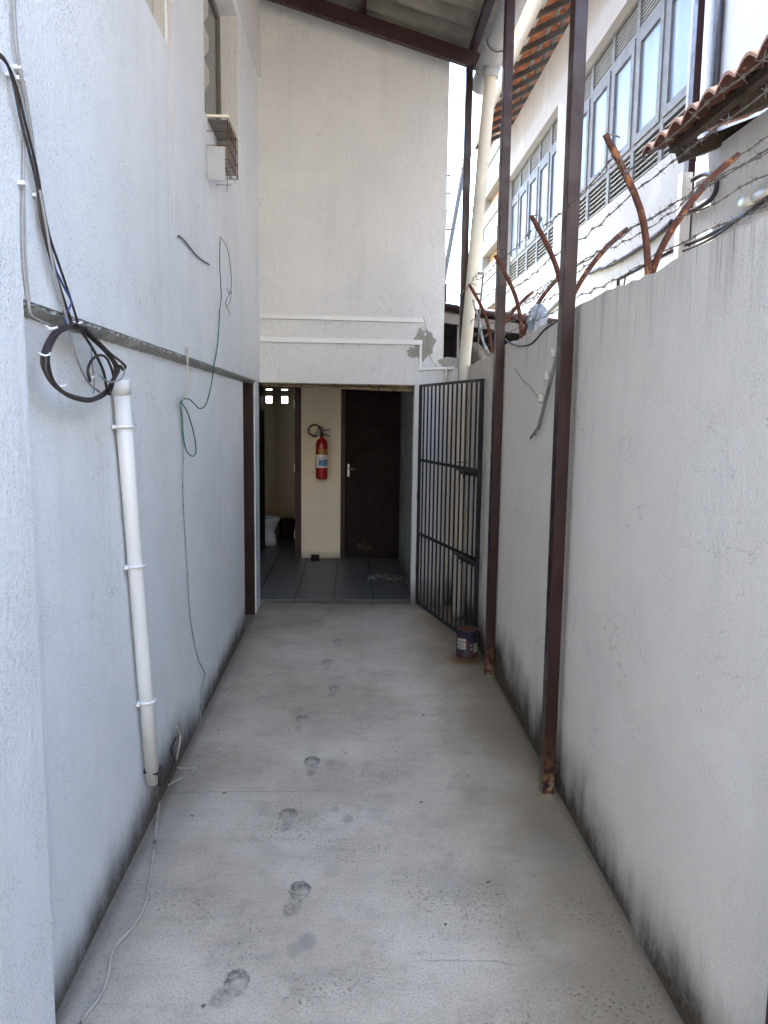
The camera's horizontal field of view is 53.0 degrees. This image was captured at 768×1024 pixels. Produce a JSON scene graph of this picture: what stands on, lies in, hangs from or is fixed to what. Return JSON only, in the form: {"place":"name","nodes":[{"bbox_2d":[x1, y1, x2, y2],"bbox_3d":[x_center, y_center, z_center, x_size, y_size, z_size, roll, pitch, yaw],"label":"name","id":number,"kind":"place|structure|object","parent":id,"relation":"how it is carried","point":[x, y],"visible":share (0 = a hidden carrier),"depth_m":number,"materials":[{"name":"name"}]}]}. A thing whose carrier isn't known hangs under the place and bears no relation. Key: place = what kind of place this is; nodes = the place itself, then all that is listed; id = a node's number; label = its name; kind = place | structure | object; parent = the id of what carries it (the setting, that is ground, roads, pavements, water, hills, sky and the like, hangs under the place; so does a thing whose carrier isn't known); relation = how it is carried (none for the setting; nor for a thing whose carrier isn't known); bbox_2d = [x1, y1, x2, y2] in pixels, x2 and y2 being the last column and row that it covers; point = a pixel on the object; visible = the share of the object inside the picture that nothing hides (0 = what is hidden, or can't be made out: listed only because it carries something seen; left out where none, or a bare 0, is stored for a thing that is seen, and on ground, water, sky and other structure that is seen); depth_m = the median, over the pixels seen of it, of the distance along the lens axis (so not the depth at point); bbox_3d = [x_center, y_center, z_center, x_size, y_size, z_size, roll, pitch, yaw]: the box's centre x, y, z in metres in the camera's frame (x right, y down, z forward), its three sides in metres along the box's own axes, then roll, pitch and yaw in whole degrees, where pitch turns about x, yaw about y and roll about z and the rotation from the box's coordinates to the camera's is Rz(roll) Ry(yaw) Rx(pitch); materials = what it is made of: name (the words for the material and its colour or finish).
{"place":"outdoors","nodes":[
{"label":"outdoors","id":0,"kind":"place"},
{"bbox_2d":[260,535,409,604],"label":"tiled floor","id":1,"kind":"structure","parent":0,"point":[285,574],"depth_m":7.69,"materials":[{"name":"grey tile"}]},
{"bbox_2d":[265,515,279,545],"bbox_3d":[-1.574,0.034,9.473,0.595,0.758,0.360,0,7,-2],"label":"toilet","id":2,"kind":"object","parent":1,"relation":"on","point":[271,522],"visible":0.38,"depth_m":9.44,"materials":[{"name":"white ceramic"}]},
{"bbox_2d":[279,518,294,539],"bbox_3d":[-1.266,0.221,10.014,0.220,0.259,0.217,0,7,-2],"label":"waste bin","id":3,"kind":"object","parent":1,"relation":"on","point":[286,528],"visible":0.9,"depth_m":9.94,"materials":[{"name":"black plastic"}]},
{"bbox_2d":[311,554,318,559],"bbox_3d":[-0.771,0.507,8.632,0.090,0.054,0.048,0,7,-2],"label":"door stop block","id":4,"kind":"object","parent":1,"relation":"on","point":[314,556],"depth_m":8.61,"materials":[{"name":"black rubber"}]},
{"bbox_2d":[367,573,405,581],"bbox_3d":[0.057,0.649,7.636,0.456,0.043,0.254,2,7,9],"label":"floor rag","id":5,"kind":"object","parent":1,"relation":"on","point":[393,577],"visible":0.89,"depth_m":7.59,"materials":[{"name":"grey fabric"}]},
{"bbox_2d":[55,605,683,1023],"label":"corridor floor","id":6,"kind":"structure","parent":0,"point":[361,821],"depth_m":2.82,"materials":[{"name":"concrete"}]},
{"bbox_2d":[79,726,180,1023],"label":"cable","id":7,"kind":"object","parent":6,"relation":"on","point":[89,1010],"visible":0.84,"depth_m":2.51,"materials":[{"name":"white plastic"}]},
{"bbox_2d":[177,766,195,771],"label":"cable","id":8,"kind":"object","parent":6,"relation":"on","point":[194,767],"visible":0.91,"depth_m":3.58,"materials":[{"name":"white plastic"}]},
{"bbox_2d":[456,625,477,658],"bbox_3d":[0.572,0.898,5.315,0.152,0.192,0.152,0,7,-2],"label":"paint tin","id":9,"kind":"object","parent":6,"relation":"on","point":[466,642],"visible":1,"depth_m":5.26,"materials":[{"name":"blue metal"}]},
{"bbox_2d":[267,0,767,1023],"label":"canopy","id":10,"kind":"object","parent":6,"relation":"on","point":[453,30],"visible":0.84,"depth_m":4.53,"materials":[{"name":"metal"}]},
{"bbox_2d":[473,0,526,94],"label":"rain gutter","id":11,"kind":"object","parent":10,"relation":"attached to","point":[490,60],"visible":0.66,"depth_m":5.48,"materials":[{"name":"grey plastic"}]},
{"bbox_2d":[452,76,496,616],"bbox_3d":[0.694,-1.208,6.029,0.237,4.153,0.158,6,9,35],"label":"downpipe","id":12,"kind":"object","parent":11,"relation":"attached to","point":[485,134],"visible":0.77,"depth_m":5.94,"materials":[{"name":"beige plastic"}]},
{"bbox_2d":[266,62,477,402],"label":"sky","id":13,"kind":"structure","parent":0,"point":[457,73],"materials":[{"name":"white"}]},
{"bbox_2d":[476,0,530,309],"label":"apartment tower","id":14,"kind":"structure","parent":0,"point":[488,245],"depth_m":81.89,"materials":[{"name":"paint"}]},
{"label":"ground","id":15,"kind":"structure","parent":0,"visible":0},
{"bbox_2d":[0,0,260,1023],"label":"side building","id":16,"kind":"structure","parent":15,"relation":"on","point":[124,96],"depth_m":2.51,"materials":[{"name":"paint"}]},
{"bbox_2d":[20,83,29,313],"bbox_3d":[-0.831,-0.740,1.774,0.006,0.551,0.042,0,7,-2],"label":"cable","id":17,"kind":"object","parent":16,"relation":"attached to","point":[22,220],"visible":0.84,"depth_m":1.77,"materials":[{"name":"white plastic"}]},
{"bbox_2d":[0,53,72,321],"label":"cable","id":18,"kind":"object","parent":16,"relation":"attached to","point":[33,170],"visible":0.9,"depth_m":1.81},
{"bbox_2d":[22,179,51,326],"bbox_3d":[-0.833,-0.615,1.848,0.005,0.318,0.142,0,7,-2],"label":"cable","id":19,"kind":"object","parent":16,"relation":"attached to","point":[30,311],"visible":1,"depth_m":1.78,"materials":[{"name":"white plastic"}]},
{"bbox_2d":[5,0,72,320],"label":"cable","id":20,"kind":"object","parent":16,"relation":"attached to","point":[20,70],"visible":0.66,"depth_m":1.75,"materials":[{"name":"black plastic"}]},
{"bbox_2d":[0,55,78,321],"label":"cable","id":21,"kind":"object","parent":16,"relation":"attached to","point":[33,154],"visible":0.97,"depth_m":1.80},
{"bbox_2d":[44,204,71,330],"bbox_3d":[-0.822,-0.611,1.943,0.005,0.287,0.170,0,7,-2],"label":"cable","id":22,"kind":"object","parent":16,"relation":"attached to","point":[67,293],"visible":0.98,"depth_m":1.99,"materials":[{"name":"plastic"}]},
{"bbox_2d":[38,190,99,392],"bbox_3d":[-0.825,-0.556,2.038,0.006,0.465,0.389,0,7,-2],"label":"cable","id":23,"kind":"object","parent":16,"relation":"attached to","point":[57,282],"visible":0.98,"depth_m":1.93,"materials":[{"name":"black plastic"}]},
{"bbox_2d":[37,321,126,402],"bbox_3d":[-0.829,-0.417,2.162,0.044,0.220,0.647,0,7,-2],"label":"cable coil","id":24,"kind":"object","parent":16,"relation":"hanging from","point":[51,339],"visible":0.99,"depth_m":2.11,"materials":[{"name":"black plastic"}]},
{"bbox_2d":[91,350,94,392],"bbox_3d":[-0.889,-0.437,2.351,0.003,0.148,0.020,0,7,-2],"label":"wire","id":25,"kind":"object","parent":16,"relation":"attached to","point":[93,371],"visible":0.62,"depth_m":2.35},
{"bbox_2d":[112,378,161,785],"bbox_3d":[-0.888,0.307,2.784,0.074,1.555,0.340,0,7,-2],"label":"wall pipe","id":26,"kind":"object","parent":16,"relation":"attached to","point":[135,565],"depth_m":2.73,"materials":[{"name":"white plastic"}]},
{"bbox_2d":[157,737,176,786],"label":"cable","id":27,"kind":"object","parent":16,"relation":"attached to","point":[167,777],"visible":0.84,"depth_m":3.43,"materials":[{"name":"black plastic"}]},
{"bbox_2d":[181,347,188,402],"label":"cable","id":28,"kind":"object","parent":16,"relation":"attached to","point":[187,376],"visible":1,"depth_m":3.54,"materials":[{"name":"white plastic"}]},
{"bbox_2d":[180,403,196,456],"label":"cable","id":29,"kind":"object","parent":16,"relation":"attached to","point":[183,431],"visible":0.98,"depth_m":3.65,"materials":[{"name":"green plastic"}]},
{"bbox_2d":[180,403,204,723],"bbox_3d":[-0.965,0.383,3.914,0.006,1.847,0.480,0,7,-2],"label":"cable","id":30,"kind":"object","parent":16,"relation":"attached to","point":[186,562],"visible":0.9,"depth_m":3.72,"materials":[{"name":"grey plastic"}]},
{"bbox_2d":[178,235,209,264],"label":"cable","id":31,"kind":"object","parent":16,"relation":"attached to","point":[192,250],"visible":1,"depth_m":3.62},
{"bbox_2d":[179,310,219,408],"bbox_3d":[-0.920,-0.807,3.899,0.006,0.568,1.086,0,7,-2],"label":"cable","id":32,"kind":"object","parent":16,"relation":"attached to","point":[212,373],"visible":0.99,"depth_m":4.19,"materials":[{"name":"green plastic"}]},
{"bbox_2d":[203,0,220,119],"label":"window","id":33,"kind":"structure","parent":16,"relation":"in","point":[212,58],"depth_m":4.80,"materials":[{"name":"grey paint"}]},
{"bbox_2d":[219,238,221,309],"bbox_3d":[-0.942,-1.367,4.421,0.004,0.415,0.065,0,7,-2],"label":"wire","id":34,"kind":"object","parent":16,"relation":"attached to","point":[220,275],"visible":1,"depth_m":4.43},
{"bbox_2d":[206,114,237,187],"bbox_3d":[-0.873,-1.921,4.181,0.116,0.327,0.358,0,7,-2],"label":"air conditioner","id":35,"kind":"object","parent":16,"relation":"attached to","point":[222,158],"visible":1,"depth_m":4.08,"materials":[{"name":"metal"}]},
{"bbox_2d":[220,236,231,314],"bbox_3d":[-0.951,-1.414,4.650,0.003,0.400,0.389,0,7,-2],"label":"wire","id":36,"kind":"object","parent":16,"relation":"attached to","point":[231,276],"visible":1,"depth_m":4.76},
{"bbox_2d":[257,0,457,604],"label":"end building","id":37,"kind":"structure","parent":15,"relation":"on","point":[352,160],"depth_m":6.34,"materials":[{"name":"paint"}]},
{"bbox_2d":[259,385,264,554],"bbox_3d":[-1.431,-0.481,8.863,0.040,1.920,0.670,0,7,-2],"label":"bathroom door","id":38,"kind":"structure","parent":37,"relation":"in","point":[261,389],"depth_m":8.91,"materials":[{"name":"brown wood"}]},
{"bbox_2d":[308,424,330,479],"bbox_3d":[-0.717,-0.667,8.507,0.253,0.608,0.154,0,7,-2],"label":"fire extinguisher","id":39,"kind":"object","parent":37,"relation":"attached to","point":[321,457],"visible":1,"depth_m":8.46,"materials":[{"name":"red metal"}]},
{"bbox_2d":[260,337,421,344],"bbox_3d":[-0.352,-1.419,6.381,1.342,0.043,0.022,0,7,-2],"label":"cable trunking","id":40,"kind":"object","parent":37,"relation":"attached to","point":[341,340],"visible":1,"depth_m":6.37,"materials":[{"name":"white plastic"}]},
{"bbox_2d":[259,314,423,322],"bbox_3d":[-0.348,-1.600,6.358,1.354,0.047,0.022,0,7,-2],"label":"cable trunking","id":41,"kind":"object","parent":37,"relation":"attached to","point":[341,318],"visible":1,"depth_m":6.35,"materials":[{"name":"white plastic"}]},
{"bbox_2d":[345,389,400,557],"bbox_3d":[-0.120,-0.436,8.625,0.624,1.925,0.099,0,7,-2],"label":"door","id":42,"kind":"structure","parent":37,"relation":"in","point":[373,418],"depth_m":8.64,"materials":[{"name":"brown wood"}]},
{"bbox_2d":[419,345,454,369],"bbox_3d":[0.444,-1.288,6.434,0.300,0.210,0.016,0,7,-2],"label":"cable trunking","id":43,"kind":"object","parent":37,"relation":"attached to","point":[420,361],"visible":1,"depth_m":6.43,"materials":[{"name":"white plastic"}]},
{"bbox_2d":[423,316,455,370],"bbox_3d":[0.463,-1.401,6.417,0.283,0.445,0.005,0,7,-2],"label":"wire","id":44,"kind":"object","parent":37,"relation":"attached to","point":[429,347],"visible":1,"depth_m":6.42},
{"bbox_2d":[440,369,446,605],"bbox_3d":[0.508,-0.189,6.571,0.015,2.030,0.015,-3,8,-25],"label":"conduit","id":45,"kind":"object","parent":37,"relation":"attached to","point":[443,487],"visible":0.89,"depth_m":6.56,"materials":[{"name":"white metal"}]},
{"bbox_2d":[446,175,450,265],"bbox_3d":[0.519,-2.413,6.343,0.065,0.750,0.017,0,7,-2],"label":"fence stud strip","id":46,"kind":"object","parent":37,"relation":"attached to","point":[449,229],"visible":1,"depth_m":6.35,"materials":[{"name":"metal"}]},
{"bbox_2d":[415,379,484,632],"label":"iron gate","id":47,"kind":"structure","parent":37,"relation":"attached to","point":[461,555],"depth_m":5.83,"materials":[{"name":"metal"}]},
{"bbox_2d":[445,0,767,318],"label":"louvred building","id":48,"kind":"structure","parent":15,"relation":"on","point":[637,70],"depth_m":10.15,"materials":[{"name":"paint"}]},
{"bbox_2d":[509,171,521,281],"bbox_3d":[2.726,-5.753,15.785,0.135,2.198,0.803,0,7,-2],"label":"window","id":49,"kind":"structure","parent":48,"relation":"in","point":[516,181],"depth_m":15.83,"materials":[{"name":"grey paint"}]},
{"bbox_2d":[517,156,531,277],"bbox_3d":[2.759,-5.652,14.990,0.135,2.198,0.803,0,7,-2],"label":"window","id":50,"kind":"structure","parent":48,"relation":"in","point":[524,171],"depth_m":15.06,"materials":[{"name":"grey paint"}]},
{"bbox_2d":[526,142,541,270],"bbox_3d":[2.793,-5.550,14.194,0.135,2.198,0.803,0,7,-2],"label":"window","id":51,"kind":"structure","parent":48,"relation":"in","point":[535,155],"depth_m":14.25,"materials":[{"name":"grey paint"}]},
{"bbox_2d":[536,124,551,262],"bbox_3d":[2.827,-5.448,13.398,0.135,2.198,0.803,0,7,-2],"label":"window","id":52,"kind":"structure","parent":48,"relation":"in","point":[545,143],"depth_m":13.43,"materials":[{"name":"grey paint"}]},
{"bbox_2d":[547,116,557,253],"bbox_3d":[2.860,-5.346,12.602,0.135,2.198,0.803,0,7,-2],"label":"window","id":53,"kind":"structure","parent":48,"relation":"in","point":[554,125],"depth_m":12.82,"materials":[{"name":"grey paint"}]},
{"bbox_2d":[547,299,558,313],"bbox_3d":[2.651,-3.257,12.634,0.060,0.284,2.109,0,7,-2],"label":"conduit","id":54,"kind":"object","parent":48,"relation":"attached to","point":[553,305],"depth_m":12.10,"materials":[{"name":"white plastic"}]},
{"bbox_2d":[579,65,593,227],"bbox_3d":[2.918,-5.172,11.237,0.135,2.198,0.872,0,7,-2],"label":"window","id":55,"kind":"structure","parent":48,"relation":"in","point":[589,76],"depth_m":10.97,"materials":[{"name":"grey paint"}]},
{"bbox_2d":[586,35,614,221],"bbox_3d":[2.955,-5.062,10.373,0.135,2.198,0.872,0,7,-2],"label":"window","id":56,"kind":"structure","parent":48,"relation":"in","point":[603,65],"depth_m":10.40,"materials":[{"name":"clear glass"}]},
{"bbox_2d":[606,0,639,205],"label":"window","id":57,"kind":"structure","parent":48,"relation":"in","point":[626,36],"depth_m":9.49,"materials":[{"name":"grey paint"}]},
{"bbox_2d":[589,219,672,273],"bbox_3d":[2.813,-3.036,9.074,0.044,0.133,2.802,0,7,-2],"label":"cable","id":58,"kind":"object","parent":48,"relation":"attached to","point":[667,224],"visible":0.6,"depth_m":8.54,"materials":[{"name":"black plastic"}]},
{"bbox_2d":[616,249,673,286],"bbox_3d":[1.784,-1.664,5.319,0.026,0.099,0.983,0,7,-2],"label":"cable","id":59,"kind":"object","parent":48,"relation":"attached to","point":[666,253],"visible":0.58,"depth_m":5.41,"materials":[{"name":"black metal"}]},
{"bbox_2d":[631,0,667,182],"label":"window","id":60,"kind":"structure","parent":48,"relation":"in","point":[652,26],"depth_m":8.69,"materials":[{"name":"grey paint"}]},
{"bbox_2d":[659,0,691,161],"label":"window","id":61,"kind":"structure","parent":48,"relation":"in","point":[679,11],"depth_m":7.96,"materials":[{"name":"grey paint"}]},
{"bbox_2d":[684,0,704,250],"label":"square downpipe","id":62,"kind":"object","parent":48,"relation":"attached to","point":[696,54],"depth_m":6.88,"materials":[{"name":"brown metal"}]},
{"bbox_2d":[696,0,716,160],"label":"white pipe","id":63,"kind":"object","parent":48,"relation":"attached to","point":[708,43],"depth_m":6.65,"materials":[{"name":"paint"}]},
{"bbox_2d":[709,0,724,134],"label":"black pipe","id":64,"kind":"object","parent":48,"relation":"attached to","point":[719,22],"visible":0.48,"depth_m":6.50,"materials":[{"name":"black metal"}]},
{"bbox_2d":[462,215,767,1023],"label":"boundary wall","id":65,"kind":"structure","parent":15,"relation":"on","point":[661,775],"depth_m":2.28,"materials":[{"name":"paint"}]},
{"bbox_2d":[476,272,483,353],"bbox_3d":[0.705,-1.482,5.743,0.068,0.600,0.020,0,7,-2],"label":"fence rod","id":66,"kind":"object","parent":65,"relation":"on","point":[482,274],"visible":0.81,"depth_m":5.73,"materials":[{"name":"metal"}]},
{"bbox_2d":[472,299,488,353],"bbox_3d":[0.732,-1.398,5.806,0.148,0.401,0.020,0,7,-2],"label":"cable strip","id":67,"kind":"object","parent":66,"relation":"attached to","point":[481,333],"visible":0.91,"depth_m":5.80,"materials":[{"name":"plastic"}]},
{"bbox_2d":[468,283,532,352],"bbox_3d":[0.814,-1.360,5.416,0.471,0.476,0.052,0,7,-7],"label":"forked post","id":68,"kind":"object","parent":65,"relation":"on","point":[491,346],"visible":0.77,"depth_m":5.40,"materials":[{"name":"metal"}]},
{"bbox_2d":[494,255,556,338],"bbox_3d":[0.855,-1.236,4.445,0.471,0.476,0.052,0,7,-7],"label":"forked post","id":69,"kind":"object","parent":65,"relation":"on","point":[522,332],"visible":0.79,"depth_m":4.42,"materials":[{"name":"metal"}]},
{"bbox_2d":[527,303,547,332],"bbox_3d":[0.881,-1.104,4.437,0.120,0.197,0.106,0,7,-2],"label":"plastic bag","id":70,"kind":"object","parent":69,"relation":"hanging from","point":[538,310],"visible":0.67,"depth_m":4.41,"materials":[{"name":"white plastic"}]},
{"bbox_2d":[504,319,557,346],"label":"cable","id":71,"kind":"object","parent":65,"relation":"attached to","point":[545,328],"visible":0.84,"depth_m":3.85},
{"bbox_2d":[530,348,556,438],"bbox_3d":[0.753,-0.545,3.622,0.032,0.421,0.517,0,7,-2],"label":"insulator rod","id":72,"kind":"object","parent":65,"relation":"attached to","point":[548,376],"visible":0.98,"depth_m":3.56,"materials":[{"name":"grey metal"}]},
{"bbox_2d":[530,215,627,293],"bbox_3d":[0.892,-1.123,3.563,0.471,0.476,0.052,0,7,-7],"label":"forked post","id":73,"kind":"object","parent":65,"relation":"on","point":[598,256],"visible":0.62,"depth_m":3.54,"materials":[{"name":"metal"}]},
{"bbox_2d":[603,132,740,275],"bbox_3d":[0.936,-0.993,2.542,0.471,0.476,0.052,0,7,-7],"label":"forked post","id":74,"kind":"object","parent":65,"relation":"on","point":[649,268],"visible":0.84,"depth_m":2.53,"materials":[{"name":"metal"}]},
{"bbox_2d":[456,51,767,297],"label":"barbed wire","id":75,"kind":"object","parent":74,"relation":"attached to","point":[705,104],"visible":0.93,"depth_m":2.29,"materials":[{"name":"grey metal"}]},
{"bbox_2d":[470,84,767,322],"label":"barbed wire","id":76,"kind":"object","parent":74,"relation":"attached to","point":[688,148],"visible":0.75,"depth_m":2.27,"materials":[{"name":"grey metal"}]},
{"bbox_2d":[473,148,767,335],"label":"barbed wire","id":77,"kind":"object","parent":74,"relation":"attached to","point":[697,191],"visible":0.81,"depth_m":2.38,"materials":[{"name":"grey metal"}]},
{"bbox_2d":[474,197,767,351],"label":"barbed wire","id":78,"kind":"object","parent":74,"relation":"attached to","point":[716,226],"visible":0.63,"depth_m":2.48,"materials":[{"name":"grey metal"}]},
{"bbox_2d":[483,174,767,336],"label":"barbed wire","id":79,"kind":"object","parent":74,"relation":"attached to","point":[756,178],"visible":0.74,"depth_m":2.66,"materials":[{"name":"grey metal"}]},
{"bbox_2d":[490,152,767,324],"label":"barbed wire","id":80,"kind":"object","parent":74,"relation":"attached to","point":[682,203],"visible":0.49,"depth_m":2.86,"materials":[{"name":"grey metal"}]},
{"bbox_2d":[505,135,767,312],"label":"barbed wire","id":81,"kind":"object","parent":74,"relation":"attached to","point":[692,191],"visible":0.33,"depth_m":3.04,"materials":[{"name":"grey metal"}]},
{"bbox_2d":[642,34,767,246],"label":"lean to","id":82,"kind":"object","parent":15,"relation":"on","point":[723,145],"visible":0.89,"depth_m":4.56,"materials":[{"name":"grey paint"}]},
{"bbox_2d":[688,171,719,212],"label":"cable","id":83,"kind":"object","parent":82,"relation":"attached to","point":[710,199],"visible":0.75,"depth_m":4.96,"materials":[{"name":"plastic"}]},
{"bbox_2d":[682,196,767,251],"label":"cable","id":84,"kind":"object","parent":82,"relation":"attached to","point":[726,227],"visible":0.86,"depth_m":4.68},
{"bbox_2d":[684,200,767,246],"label":"cable","id":85,"kind":"object","parent":82,"relation":"attached to","point":[702,238],"visible":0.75,"depth_m":4.85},
{"bbox_2d":[738,186,767,209],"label":"waste pipe","id":86,"kind":"object","parent":82,"relation":"attached to","point":[749,200],"visible":0.96,"depth_m":4.33,"materials":[{"name":"white plastic"}]},
{"label":"bare soil","id":87,"kind":"structure","parent":0,"visible":0},
{"bbox_2d":[443,303,556,357],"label":"shed","id":88,"kind":"structure","parent":87,"relation":"on","point":[451,330],"depth_m":8.32,"materials":[{"name":"brown metal"}]},
{"bbox_2d":[470,342,493,364],"bbox_3d":[1.069,-1.714,8.674,0.420,0.380,0.270,0,7,-2],"label":"tarp","id":89,"kind":"object","parent":88,"relation":"hanging from","point":[476,357],"visible":0.17,"depth_m":8.59,"materials":[{"name":"grey plastic"}]},
{"bbox_2d":[674,172,692,259],"bbox_3d":[2.031,-0.666,5.445,0.070,3.300,0.070,0,7,-2],"label":"timber post","id":90,"kind":"object","parent":87,"relation":"on","point":[683,227],"visible":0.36,"depth_m":5.25,"materials":[{"name":"paint"}]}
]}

